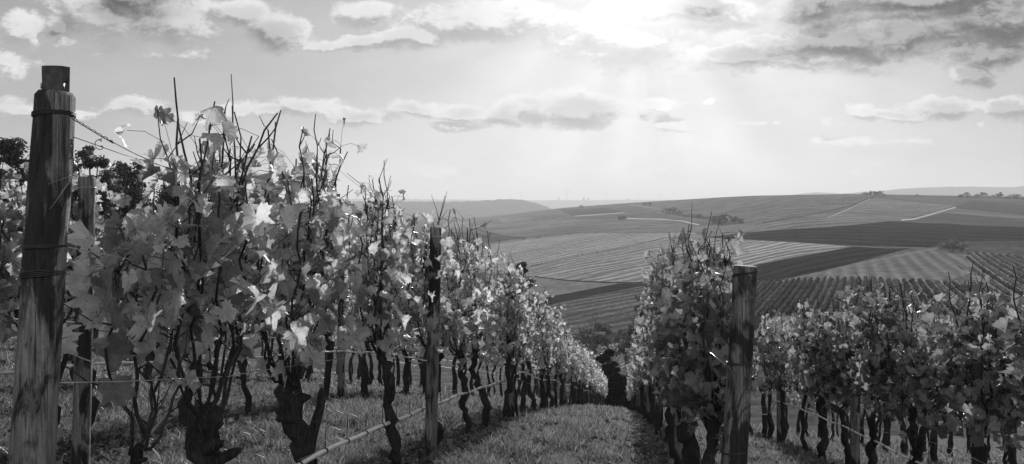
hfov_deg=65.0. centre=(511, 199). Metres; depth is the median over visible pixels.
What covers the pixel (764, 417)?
grapevine
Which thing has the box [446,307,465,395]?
grapevine
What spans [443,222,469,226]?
field
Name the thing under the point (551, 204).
hills
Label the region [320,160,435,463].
grapevine
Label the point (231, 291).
grapevine
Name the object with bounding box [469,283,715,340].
field
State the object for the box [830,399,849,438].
grapevine
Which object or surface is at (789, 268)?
field
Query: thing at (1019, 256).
vine row
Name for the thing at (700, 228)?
field
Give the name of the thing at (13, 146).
tree
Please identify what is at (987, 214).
field
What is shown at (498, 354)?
grapevine
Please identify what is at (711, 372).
trellis wire
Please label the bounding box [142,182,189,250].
tree
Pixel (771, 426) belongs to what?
grapevine
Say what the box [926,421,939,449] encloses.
grapevine
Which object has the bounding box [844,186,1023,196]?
hills
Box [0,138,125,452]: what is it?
grapevine
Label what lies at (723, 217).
tree
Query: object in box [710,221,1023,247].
field
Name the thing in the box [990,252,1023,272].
vine row
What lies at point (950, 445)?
grapevine
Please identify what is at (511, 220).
field
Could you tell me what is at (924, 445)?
grapevine
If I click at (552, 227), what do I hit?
field
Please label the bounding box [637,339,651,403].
grapevine
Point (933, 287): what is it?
vine row
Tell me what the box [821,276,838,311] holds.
vine row
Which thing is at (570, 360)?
grapevine
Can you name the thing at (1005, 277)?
vine row
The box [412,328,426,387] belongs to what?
grapevine
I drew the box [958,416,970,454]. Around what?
grapevine
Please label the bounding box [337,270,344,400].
wooden post
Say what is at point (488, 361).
grapevine
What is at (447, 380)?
terrain
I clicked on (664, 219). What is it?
path
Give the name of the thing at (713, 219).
tree
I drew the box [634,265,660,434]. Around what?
grapevine
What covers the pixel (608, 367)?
tree
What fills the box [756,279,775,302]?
vine row
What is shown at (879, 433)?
grapevine
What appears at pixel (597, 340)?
bush
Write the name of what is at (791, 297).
vine row
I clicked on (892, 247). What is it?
path
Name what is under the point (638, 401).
wooden post
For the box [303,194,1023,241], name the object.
field
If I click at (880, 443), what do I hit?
drip hose
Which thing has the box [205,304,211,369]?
grapevine
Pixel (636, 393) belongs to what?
grapevine
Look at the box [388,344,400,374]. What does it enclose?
grapevine
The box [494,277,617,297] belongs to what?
field
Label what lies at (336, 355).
grapevine
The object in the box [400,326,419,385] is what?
grapevine
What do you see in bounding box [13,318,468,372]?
drip hose
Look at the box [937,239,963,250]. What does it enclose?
bush
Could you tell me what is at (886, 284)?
path
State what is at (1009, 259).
vine row
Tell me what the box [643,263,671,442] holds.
grapevine
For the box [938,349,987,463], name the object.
grapevine
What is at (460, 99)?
sky
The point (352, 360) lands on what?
grapevine
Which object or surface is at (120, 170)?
tree
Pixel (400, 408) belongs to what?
trellis wire
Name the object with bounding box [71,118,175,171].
trellis wire
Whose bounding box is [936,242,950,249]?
bush
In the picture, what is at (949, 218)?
field
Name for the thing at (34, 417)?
wooden post
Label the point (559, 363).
grapevine
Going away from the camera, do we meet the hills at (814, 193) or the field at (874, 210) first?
the field at (874, 210)
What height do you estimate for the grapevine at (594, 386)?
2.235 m
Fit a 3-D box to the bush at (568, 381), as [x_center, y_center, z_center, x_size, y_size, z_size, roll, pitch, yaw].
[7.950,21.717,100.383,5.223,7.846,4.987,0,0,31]
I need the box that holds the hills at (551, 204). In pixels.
[148,199,666,208]
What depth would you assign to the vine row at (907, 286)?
198.65 m
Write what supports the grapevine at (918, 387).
on the ground at (519, 430)
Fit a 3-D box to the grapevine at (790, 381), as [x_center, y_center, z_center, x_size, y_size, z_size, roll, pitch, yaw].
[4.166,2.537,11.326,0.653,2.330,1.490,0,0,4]
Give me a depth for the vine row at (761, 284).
266.26 m
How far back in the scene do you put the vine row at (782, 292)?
220.24 m
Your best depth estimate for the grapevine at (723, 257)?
6.86 m
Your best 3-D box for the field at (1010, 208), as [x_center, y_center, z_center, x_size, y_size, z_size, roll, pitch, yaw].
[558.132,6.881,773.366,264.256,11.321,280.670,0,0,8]
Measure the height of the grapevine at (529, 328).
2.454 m
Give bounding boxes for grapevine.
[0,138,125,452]
[0,146,71,345]
[1,154,26,236]
[1,200,18,329]
[19,175,114,381]
[61,172,231,463]
[66,174,163,444]
[102,74,309,463]
[129,195,173,383]
[135,176,219,428]
[184,277,210,383]
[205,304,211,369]
[210,114,370,463]
[227,246,290,414]
[257,332,263,355]
[267,326,274,368]
[267,327,282,377]
[278,247,331,392]
[296,257,370,399]
[302,298,313,382]
[318,272,346,350]
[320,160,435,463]
[333,288,365,382]
[333,329,337,373]
[346,257,374,398]
[346,333,357,373]
[349,345,360,379]
[363,315,376,384]
[371,353,382,385]
[373,288,404,349]
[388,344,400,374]
[391,318,406,386]
[392,193,474,454]
[392,285,422,395]
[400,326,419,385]
[412,315,426,395]
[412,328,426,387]
[420,301,451,394]
[425,211,494,438]
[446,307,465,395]
[450,224,514,427]
[454,333,469,390]
[467,330,486,395]
[475,334,489,395]
[477,330,498,395]
[480,248,532,420]
[489,333,502,396]
[490,347,505,395]
[492,259,536,415]
[514,271,544,411]
[517,350,531,395]
[517,362,526,396]
[520,280,554,410]
[525,344,527,394]
[527,301,561,407]
[531,293,554,409]
[532,355,540,394]
[541,297,566,406]
[549,304,567,407]
[553,335,573,405]
[554,322,574,405]
[566,326,581,404]
[566,329,575,404]
[566,340,583,403]
[569,341,580,404]
[574,340,587,404]
[578,343,588,403]
[580,348,589,404]
[581,348,589,404]
[584,356,590,403]
[585,357,592,403]
[587,351,595,402]
[589,357,596,403]
[590,367,598,403]
[594,371,599,405]
[595,375,601,404]
[597,373,603,404]
[626,360,634,409]
[627,371,635,410]
[628,366,637,411]
[629,303,654,426]
[630,341,640,413]
[631,345,644,414]
[633,333,645,418]
[633,338,645,408]
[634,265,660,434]
[634,321,654,423]
[635,214,745,462]
[636,232,680,449]
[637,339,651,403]
[640,318,662,428]
[641,239,678,458]
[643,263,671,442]
[650,212,757,463]
[659,238,766,463]
[749,311,759,434]
[751,330,775,438]
[752,302,786,440]
[752,304,796,445]
[772,369,796,428]
[774,298,828,451]
[775,294,849,461]
[789,370,812,434]
[793,365,816,435]
[797,289,869,463]
[808,392,841,438]
[815,397,840,440]
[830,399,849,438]
[832,272,920,463]
[834,400,839,435]
[854,278,970,463]
[860,398,868,447]
[878,420,882,438]
[881,396,912,454]
[887,372,916,455]
[887,415,907,446]
[894,398,912,448]
[903,351,965,463]
[911,402,942,452]
[920,261,1023,463]
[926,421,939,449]
[935,385,967,458]
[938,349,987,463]
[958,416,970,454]
[977,266,1023,451]
[985,356,1020,463]
[986,434,990,459]
[1002,440,1008,463]
[1007,424,1019,462]
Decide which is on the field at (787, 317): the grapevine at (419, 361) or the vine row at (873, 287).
the vine row at (873, 287)
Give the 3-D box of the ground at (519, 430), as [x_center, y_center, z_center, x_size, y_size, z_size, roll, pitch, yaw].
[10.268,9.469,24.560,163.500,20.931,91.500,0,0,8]
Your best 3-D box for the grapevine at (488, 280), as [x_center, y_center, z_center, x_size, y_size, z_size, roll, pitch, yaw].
[-0.334,1.553,9.531,0.664,2.579,1.554,0,0,8]
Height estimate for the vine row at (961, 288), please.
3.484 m
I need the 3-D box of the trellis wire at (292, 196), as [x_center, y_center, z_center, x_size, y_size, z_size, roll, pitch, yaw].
[2.726,6.698,31.165,0.038,13.604,57.019,0,0,8]
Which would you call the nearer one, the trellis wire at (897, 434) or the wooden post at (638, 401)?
the trellis wire at (897, 434)
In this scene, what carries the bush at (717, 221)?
on the field at (632, 211)
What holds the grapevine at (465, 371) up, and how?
on the ground at (519, 430)
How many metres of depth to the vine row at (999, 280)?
226.04 m
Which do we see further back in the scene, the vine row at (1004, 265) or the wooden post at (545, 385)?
the vine row at (1004, 265)
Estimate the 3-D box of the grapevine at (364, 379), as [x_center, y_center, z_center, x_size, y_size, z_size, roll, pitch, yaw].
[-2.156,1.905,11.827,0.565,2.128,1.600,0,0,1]
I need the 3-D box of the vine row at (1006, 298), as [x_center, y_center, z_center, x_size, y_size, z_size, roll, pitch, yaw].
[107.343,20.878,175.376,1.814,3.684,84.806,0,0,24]
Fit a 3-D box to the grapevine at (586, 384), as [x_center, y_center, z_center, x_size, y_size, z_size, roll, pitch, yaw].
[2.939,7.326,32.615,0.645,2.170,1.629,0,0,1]
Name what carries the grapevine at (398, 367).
on the ground at (519, 430)
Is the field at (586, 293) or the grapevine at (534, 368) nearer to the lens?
the grapevine at (534, 368)
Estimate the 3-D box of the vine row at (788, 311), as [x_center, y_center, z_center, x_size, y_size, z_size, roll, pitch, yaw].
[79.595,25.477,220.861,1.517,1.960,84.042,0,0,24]
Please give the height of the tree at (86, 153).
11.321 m
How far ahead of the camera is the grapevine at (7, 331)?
4.74 m
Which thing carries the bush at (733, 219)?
on the field at (632, 211)
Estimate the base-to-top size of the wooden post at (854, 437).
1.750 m
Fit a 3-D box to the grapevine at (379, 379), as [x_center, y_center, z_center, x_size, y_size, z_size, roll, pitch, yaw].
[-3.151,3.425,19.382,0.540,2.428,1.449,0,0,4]
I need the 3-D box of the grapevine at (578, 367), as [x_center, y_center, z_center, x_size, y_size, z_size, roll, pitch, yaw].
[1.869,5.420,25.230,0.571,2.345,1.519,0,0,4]
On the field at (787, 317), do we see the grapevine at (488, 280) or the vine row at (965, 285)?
the vine row at (965, 285)
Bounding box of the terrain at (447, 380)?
[11,208,1023,440]
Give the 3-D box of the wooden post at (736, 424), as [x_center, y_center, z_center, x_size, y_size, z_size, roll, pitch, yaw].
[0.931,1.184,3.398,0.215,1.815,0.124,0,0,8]
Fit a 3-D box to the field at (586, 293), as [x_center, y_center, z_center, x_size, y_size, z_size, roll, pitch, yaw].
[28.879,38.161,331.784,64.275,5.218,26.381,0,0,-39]
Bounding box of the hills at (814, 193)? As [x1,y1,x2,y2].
[795,192,839,194]
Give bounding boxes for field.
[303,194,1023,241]
[404,232,511,248]
[427,226,767,255]
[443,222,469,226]
[454,219,559,228]
[455,232,702,270]
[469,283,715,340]
[478,219,695,237]
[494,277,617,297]
[498,217,531,223]
[499,238,849,281]
[531,215,563,220]
[543,283,647,304]
[559,208,624,215]
[635,194,874,221]
[700,198,952,237]
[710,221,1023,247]
[726,247,908,282]
[755,284,1023,340]
[775,248,978,283]
[877,195,967,203]
[907,213,1023,226]
[951,212,1023,217]
[957,201,1023,214]
[963,251,1023,296]
[965,241,1023,254]
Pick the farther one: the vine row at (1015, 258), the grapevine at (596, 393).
the vine row at (1015, 258)
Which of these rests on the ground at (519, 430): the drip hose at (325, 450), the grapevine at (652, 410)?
the grapevine at (652, 410)
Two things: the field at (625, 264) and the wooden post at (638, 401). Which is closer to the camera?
the wooden post at (638, 401)
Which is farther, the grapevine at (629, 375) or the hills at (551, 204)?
the hills at (551, 204)
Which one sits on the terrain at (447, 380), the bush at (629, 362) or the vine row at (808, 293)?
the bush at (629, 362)
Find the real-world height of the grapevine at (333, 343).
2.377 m
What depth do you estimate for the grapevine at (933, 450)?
11.72 m
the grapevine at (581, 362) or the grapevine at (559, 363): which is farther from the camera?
the grapevine at (581, 362)
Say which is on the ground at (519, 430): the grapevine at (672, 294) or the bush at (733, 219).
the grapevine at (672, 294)
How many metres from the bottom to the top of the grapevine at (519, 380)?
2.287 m
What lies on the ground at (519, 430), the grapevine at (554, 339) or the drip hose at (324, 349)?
the grapevine at (554, 339)
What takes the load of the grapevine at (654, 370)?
on the ground at (519, 430)
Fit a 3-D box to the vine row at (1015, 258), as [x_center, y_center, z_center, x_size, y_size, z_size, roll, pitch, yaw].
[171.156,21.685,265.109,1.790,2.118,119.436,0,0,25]
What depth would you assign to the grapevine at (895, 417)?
18.71 m
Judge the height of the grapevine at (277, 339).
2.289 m
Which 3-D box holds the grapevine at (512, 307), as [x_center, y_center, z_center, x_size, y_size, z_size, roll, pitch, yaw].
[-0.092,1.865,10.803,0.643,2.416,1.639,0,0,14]
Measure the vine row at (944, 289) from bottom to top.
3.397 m
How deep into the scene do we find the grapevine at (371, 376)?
18.32 m
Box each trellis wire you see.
[60,339,567,382]
[67,247,476,309]
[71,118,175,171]
[74,137,173,169]
[176,171,497,281]
[300,383,554,459]
[709,351,726,402]
[755,404,984,463]
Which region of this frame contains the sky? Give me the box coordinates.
[0,0,1023,199]
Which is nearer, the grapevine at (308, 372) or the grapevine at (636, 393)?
the grapevine at (308, 372)
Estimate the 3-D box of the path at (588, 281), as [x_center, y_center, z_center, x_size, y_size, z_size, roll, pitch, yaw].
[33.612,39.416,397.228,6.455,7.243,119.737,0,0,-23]
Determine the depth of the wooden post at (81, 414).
5.05 m
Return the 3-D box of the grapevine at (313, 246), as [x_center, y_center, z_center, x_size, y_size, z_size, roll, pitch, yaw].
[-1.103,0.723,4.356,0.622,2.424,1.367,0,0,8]
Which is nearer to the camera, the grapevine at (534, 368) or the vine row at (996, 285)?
the grapevine at (534, 368)
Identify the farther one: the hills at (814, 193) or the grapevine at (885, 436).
the hills at (814, 193)
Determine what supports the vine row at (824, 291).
on the field at (787, 317)
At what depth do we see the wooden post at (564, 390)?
21.87 m
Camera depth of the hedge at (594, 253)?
551.66 m
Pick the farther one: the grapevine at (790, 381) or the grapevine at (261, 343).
the grapevine at (261, 343)
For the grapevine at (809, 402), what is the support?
on the ground at (519, 430)
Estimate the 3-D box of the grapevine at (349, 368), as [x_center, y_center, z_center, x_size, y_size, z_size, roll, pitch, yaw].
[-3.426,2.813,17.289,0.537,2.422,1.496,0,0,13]
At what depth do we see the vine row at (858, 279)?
215.41 m
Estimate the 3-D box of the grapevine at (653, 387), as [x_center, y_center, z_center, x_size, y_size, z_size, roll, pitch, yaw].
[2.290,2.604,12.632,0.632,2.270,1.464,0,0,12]
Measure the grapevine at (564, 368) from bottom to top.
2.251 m
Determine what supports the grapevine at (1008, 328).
on the ground at (519, 430)
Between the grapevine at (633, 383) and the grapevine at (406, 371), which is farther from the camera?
the grapevine at (633, 383)
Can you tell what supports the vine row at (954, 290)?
on the field at (787, 317)
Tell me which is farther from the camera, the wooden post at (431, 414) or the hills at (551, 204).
the hills at (551, 204)
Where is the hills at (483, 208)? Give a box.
[342,199,549,217]
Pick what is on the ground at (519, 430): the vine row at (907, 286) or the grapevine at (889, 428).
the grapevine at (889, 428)
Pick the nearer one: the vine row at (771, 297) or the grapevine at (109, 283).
the grapevine at (109, 283)
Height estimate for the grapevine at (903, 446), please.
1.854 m
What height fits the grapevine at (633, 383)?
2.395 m
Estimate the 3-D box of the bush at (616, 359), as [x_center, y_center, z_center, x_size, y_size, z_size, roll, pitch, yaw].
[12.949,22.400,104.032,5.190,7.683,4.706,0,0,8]
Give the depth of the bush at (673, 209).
1019.32 m
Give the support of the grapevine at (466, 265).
on the ground at (519, 430)
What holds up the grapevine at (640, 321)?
on the ground at (519, 430)
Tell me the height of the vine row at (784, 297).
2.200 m
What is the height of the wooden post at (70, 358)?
2.050 m
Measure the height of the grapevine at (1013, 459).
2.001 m
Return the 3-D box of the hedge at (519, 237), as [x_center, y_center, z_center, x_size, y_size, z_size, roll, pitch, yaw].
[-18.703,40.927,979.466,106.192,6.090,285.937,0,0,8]
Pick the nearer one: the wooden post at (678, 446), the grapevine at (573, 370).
the wooden post at (678, 446)
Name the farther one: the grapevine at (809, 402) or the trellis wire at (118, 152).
the grapevine at (809, 402)
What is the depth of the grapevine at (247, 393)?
8.10 m
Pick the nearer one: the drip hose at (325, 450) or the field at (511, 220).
the drip hose at (325, 450)
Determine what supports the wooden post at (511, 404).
on the ground at (519, 430)
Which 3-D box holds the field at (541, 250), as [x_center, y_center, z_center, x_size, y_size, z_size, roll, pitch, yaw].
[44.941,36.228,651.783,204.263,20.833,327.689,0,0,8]
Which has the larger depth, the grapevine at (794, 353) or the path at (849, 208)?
the path at (849, 208)
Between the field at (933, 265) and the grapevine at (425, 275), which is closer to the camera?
the grapevine at (425, 275)
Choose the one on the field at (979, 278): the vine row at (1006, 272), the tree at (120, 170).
the vine row at (1006, 272)
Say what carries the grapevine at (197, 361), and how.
on the ground at (519, 430)
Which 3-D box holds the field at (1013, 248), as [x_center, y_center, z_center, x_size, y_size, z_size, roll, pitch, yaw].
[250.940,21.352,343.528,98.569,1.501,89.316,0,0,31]
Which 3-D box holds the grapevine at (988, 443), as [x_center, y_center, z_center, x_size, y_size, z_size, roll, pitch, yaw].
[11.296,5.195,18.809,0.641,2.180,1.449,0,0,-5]
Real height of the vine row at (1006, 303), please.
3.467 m
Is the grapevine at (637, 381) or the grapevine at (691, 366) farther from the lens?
the grapevine at (637, 381)
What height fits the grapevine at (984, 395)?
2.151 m
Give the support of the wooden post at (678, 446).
on the ground at (519, 430)
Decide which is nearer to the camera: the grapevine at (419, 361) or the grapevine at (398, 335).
the grapevine at (398, 335)
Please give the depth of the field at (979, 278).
254.30 m
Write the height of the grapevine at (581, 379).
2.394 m
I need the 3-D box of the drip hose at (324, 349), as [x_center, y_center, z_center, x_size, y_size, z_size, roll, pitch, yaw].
[-5.425,3.431,17.804,0.032,5.775,25.674,0,0,8]
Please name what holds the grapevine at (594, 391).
on the ground at (519, 430)
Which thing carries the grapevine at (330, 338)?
on the ground at (519, 430)
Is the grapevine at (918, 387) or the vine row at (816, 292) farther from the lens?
the vine row at (816, 292)
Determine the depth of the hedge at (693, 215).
901.42 m
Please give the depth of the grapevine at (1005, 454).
13.85 m
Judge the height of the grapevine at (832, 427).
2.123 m
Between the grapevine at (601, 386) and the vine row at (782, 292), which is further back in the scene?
the vine row at (782, 292)
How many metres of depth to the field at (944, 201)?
944.07 m
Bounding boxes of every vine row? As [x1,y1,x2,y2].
[755,278,781,310]
[755,278,787,315]
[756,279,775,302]
[756,280,770,296]
[757,280,765,289]
[760,277,794,316]
[768,277,799,316]
[777,277,806,315]
[785,277,812,314]
[794,276,819,312]
[802,276,826,312]
[813,276,833,311]
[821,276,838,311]
[831,276,846,309]
[841,276,853,309]
[851,276,860,307]
[862,276,867,296]
[872,275,876,305]
[878,276,886,300]
[886,278,898,309]
[893,277,906,301]
[902,278,921,311]
[909,278,930,312]
[917,278,946,314]
[925,278,960,315]
[934,280,971,313]
[943,279,971,304]
[951,280,993,309]
[961,280,1008,311]
[966,256,1023,295]
[967,250,1023,289]
[971,266,1009,294]
[972,281,1023,317]
[975,251,1023,283]
[979,281,1019,308]
[982,251,1023,277]
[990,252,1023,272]
[997,253,1023,268]
[1006,253,1023,263]
[1014,254,1023,259]
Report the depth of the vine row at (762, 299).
232.56 m
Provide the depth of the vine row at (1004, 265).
271.89 m
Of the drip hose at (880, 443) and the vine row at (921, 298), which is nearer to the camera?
the drip hose at (880, 443)
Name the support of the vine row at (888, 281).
on the field at (787, 317)
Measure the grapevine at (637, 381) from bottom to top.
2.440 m
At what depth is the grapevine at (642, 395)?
20.95 m
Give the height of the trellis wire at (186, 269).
13.806 m
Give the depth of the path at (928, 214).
655.56 m
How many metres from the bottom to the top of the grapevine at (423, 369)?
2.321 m
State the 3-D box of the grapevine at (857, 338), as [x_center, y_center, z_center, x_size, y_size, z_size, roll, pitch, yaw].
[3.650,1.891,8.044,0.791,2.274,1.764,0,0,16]
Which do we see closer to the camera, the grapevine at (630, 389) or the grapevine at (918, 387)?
the grapevine at (918, 387)
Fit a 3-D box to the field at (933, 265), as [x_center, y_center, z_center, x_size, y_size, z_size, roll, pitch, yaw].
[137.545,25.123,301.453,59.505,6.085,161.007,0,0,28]
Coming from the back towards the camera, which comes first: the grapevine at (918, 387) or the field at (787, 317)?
the field at (787, 317)
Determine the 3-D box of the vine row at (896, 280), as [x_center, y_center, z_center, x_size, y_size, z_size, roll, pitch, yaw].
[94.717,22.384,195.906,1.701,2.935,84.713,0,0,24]
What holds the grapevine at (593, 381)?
on the ground at (519, 430)
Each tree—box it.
[0,137,29,316]
[70,145,125,339]
[106,157,149,225]
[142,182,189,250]
[515,261,537,394]
[596,348,620,398]
[708,216,716,222]
[715,214,729,222]
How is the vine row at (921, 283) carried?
on the field at (787, 317)
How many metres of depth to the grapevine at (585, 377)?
30.12 m
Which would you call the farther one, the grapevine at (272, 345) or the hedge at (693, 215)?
the hedge at (693, 215)
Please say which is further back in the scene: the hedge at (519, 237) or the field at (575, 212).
the field at (575, 212)
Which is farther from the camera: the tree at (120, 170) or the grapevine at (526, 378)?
the tree at (120, 170)
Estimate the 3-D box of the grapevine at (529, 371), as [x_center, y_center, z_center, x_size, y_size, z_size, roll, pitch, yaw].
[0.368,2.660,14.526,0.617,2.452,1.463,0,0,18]
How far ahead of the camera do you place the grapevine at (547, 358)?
15.28 m
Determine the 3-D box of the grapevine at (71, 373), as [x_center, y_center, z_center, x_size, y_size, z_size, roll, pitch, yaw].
[-4.664,0.932,8.507,0.540,2.446,1.450,0,0,12]
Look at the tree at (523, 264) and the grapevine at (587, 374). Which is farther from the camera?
the tree at (523, 264)
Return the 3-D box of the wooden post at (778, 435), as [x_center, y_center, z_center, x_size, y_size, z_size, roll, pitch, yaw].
[4.368,3.260,13.120,0.099,1.750,0.098,0,0,8]
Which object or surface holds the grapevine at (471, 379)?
on the ground at (519, 430)
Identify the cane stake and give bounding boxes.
[125,386,189,463]
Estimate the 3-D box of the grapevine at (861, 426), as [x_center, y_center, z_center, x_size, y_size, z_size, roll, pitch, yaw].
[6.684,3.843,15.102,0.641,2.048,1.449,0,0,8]
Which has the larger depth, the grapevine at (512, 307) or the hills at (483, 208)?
the hills at (483, 208)
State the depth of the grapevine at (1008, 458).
17.82 m
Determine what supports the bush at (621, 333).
on the terrain at (447, 380)
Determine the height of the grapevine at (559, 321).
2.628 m
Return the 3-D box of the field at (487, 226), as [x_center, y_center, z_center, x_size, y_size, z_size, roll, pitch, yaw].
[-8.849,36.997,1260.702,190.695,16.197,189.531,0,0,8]
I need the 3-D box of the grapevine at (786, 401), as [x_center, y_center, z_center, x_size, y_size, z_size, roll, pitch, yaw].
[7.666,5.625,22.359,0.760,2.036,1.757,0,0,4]
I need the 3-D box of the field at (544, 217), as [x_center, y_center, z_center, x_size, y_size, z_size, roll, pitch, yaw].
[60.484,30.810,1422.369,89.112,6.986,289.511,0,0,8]
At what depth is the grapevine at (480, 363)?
21.13 m
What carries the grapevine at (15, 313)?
on the ground at (519, 430)
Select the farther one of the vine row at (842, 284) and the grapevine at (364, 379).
the vine row at (842, 284)
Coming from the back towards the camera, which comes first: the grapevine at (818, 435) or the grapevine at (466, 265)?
the grapevine at (818, 435)
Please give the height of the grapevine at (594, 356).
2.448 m
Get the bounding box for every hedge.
[477,228,525,238]
[533,238,663,264]
[543,277,642,282]
[591,373,645,409]
[660,209,707,218]
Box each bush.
[527,300,549,397]
[543,336,578,387]
[557,343,590,398]
[574,316,623,362]
[595,343,630,374]
[609,324,636,365]
[617,348,631,377]
[668,207,676,212]
[715,219,725,223]
[729,215,739,222]
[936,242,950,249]
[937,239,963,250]
[955,242,968,249]
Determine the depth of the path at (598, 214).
1231.37 m
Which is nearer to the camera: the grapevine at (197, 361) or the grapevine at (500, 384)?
the grapevine at (197, 361)
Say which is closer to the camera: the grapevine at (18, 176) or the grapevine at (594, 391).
the grapevine at (18, 176)
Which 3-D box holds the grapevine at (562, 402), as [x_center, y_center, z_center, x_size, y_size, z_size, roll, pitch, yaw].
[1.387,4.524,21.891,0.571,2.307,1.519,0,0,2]
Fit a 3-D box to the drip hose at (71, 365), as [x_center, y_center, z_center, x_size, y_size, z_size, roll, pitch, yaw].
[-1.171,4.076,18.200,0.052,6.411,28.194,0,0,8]
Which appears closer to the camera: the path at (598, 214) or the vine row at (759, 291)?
the vine row at (759, 291)
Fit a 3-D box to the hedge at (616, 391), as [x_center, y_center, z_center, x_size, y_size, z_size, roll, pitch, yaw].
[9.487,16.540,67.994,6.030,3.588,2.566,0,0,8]
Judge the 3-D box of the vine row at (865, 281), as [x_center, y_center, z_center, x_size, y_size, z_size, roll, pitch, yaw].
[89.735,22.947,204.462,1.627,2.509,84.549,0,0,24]
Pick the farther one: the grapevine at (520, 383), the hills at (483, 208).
the hills at (483, 208)
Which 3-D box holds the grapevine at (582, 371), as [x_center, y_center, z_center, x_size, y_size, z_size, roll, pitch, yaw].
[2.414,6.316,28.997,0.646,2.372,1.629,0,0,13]
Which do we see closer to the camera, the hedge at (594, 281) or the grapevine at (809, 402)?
the grapevine at (809, 402)
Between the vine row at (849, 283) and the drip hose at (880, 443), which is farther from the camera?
the vine row at (849, 283)
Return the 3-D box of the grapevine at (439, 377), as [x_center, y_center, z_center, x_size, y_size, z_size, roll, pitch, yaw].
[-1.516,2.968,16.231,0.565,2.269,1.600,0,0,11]
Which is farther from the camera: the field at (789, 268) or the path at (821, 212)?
the path at (821, 212)
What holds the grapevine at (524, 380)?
on the ground at (519, 430)
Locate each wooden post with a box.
[8,65,75,463]
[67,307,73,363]
[71,176,96,463]
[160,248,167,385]
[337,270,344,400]
[424,227,441,463]
[507,286,513,417]
[544,314,547,407]
[562,335,565,405]
[575,377,576,404]
[638,392,639,412]
[646,381,650,420]
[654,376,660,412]
[674,273,682,463]
[720,265,757,463]
[776,345,780,441]
[850,353,859,463]
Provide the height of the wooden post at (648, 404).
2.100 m
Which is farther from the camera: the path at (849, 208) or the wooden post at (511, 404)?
the path at (849, 208)
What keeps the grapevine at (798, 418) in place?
on the ground at (519, 430)
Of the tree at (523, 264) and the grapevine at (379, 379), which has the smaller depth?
the grapevine at (379, 379)
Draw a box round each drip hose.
[0,349,531,381]
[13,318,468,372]
[66,314,413,365]
[296,371,594,463]
[750,393,928,463]
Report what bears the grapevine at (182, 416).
on the ground at (519, 430)
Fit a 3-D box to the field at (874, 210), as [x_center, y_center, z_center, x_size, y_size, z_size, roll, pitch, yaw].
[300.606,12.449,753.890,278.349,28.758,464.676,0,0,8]
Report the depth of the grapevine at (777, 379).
12.66 m
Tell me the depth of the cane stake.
3.04 m
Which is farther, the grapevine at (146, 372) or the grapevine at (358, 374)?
the grapevine at (358, 374)
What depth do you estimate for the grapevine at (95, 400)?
5.73 m
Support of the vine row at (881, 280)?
on the field at (787, 317)
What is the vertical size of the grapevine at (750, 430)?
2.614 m
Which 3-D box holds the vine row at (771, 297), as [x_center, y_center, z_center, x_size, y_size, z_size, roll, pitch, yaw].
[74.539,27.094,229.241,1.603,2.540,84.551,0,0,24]
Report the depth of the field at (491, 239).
937.39 m
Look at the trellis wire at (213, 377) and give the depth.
3.10 m
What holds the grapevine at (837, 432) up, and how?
on the ground at (519, 430)
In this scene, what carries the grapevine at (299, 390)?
on the ground at (519, 430)
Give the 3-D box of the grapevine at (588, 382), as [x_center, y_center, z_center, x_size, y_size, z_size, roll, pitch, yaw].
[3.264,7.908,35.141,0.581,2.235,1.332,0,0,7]
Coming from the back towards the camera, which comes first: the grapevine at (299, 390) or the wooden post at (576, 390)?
the wooden post at (576, 390)
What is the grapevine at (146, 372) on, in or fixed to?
on the ground at (519, 430)
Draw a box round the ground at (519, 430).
[0,337,1023,463]
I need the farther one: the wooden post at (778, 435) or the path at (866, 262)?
the path at (866, 262)
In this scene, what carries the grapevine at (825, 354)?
on the ground at (519, 430)
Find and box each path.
[535,276,642,283]
[576,212,623,215]
[627,218,698,224]
[764,196,874,222]
[775,248,936,282]
[816,284,960,284]
[828,199,869,217]
[852,246,925,247]
[901,207,955,220]
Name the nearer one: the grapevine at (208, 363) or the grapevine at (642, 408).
the grapevine at (208, 363)

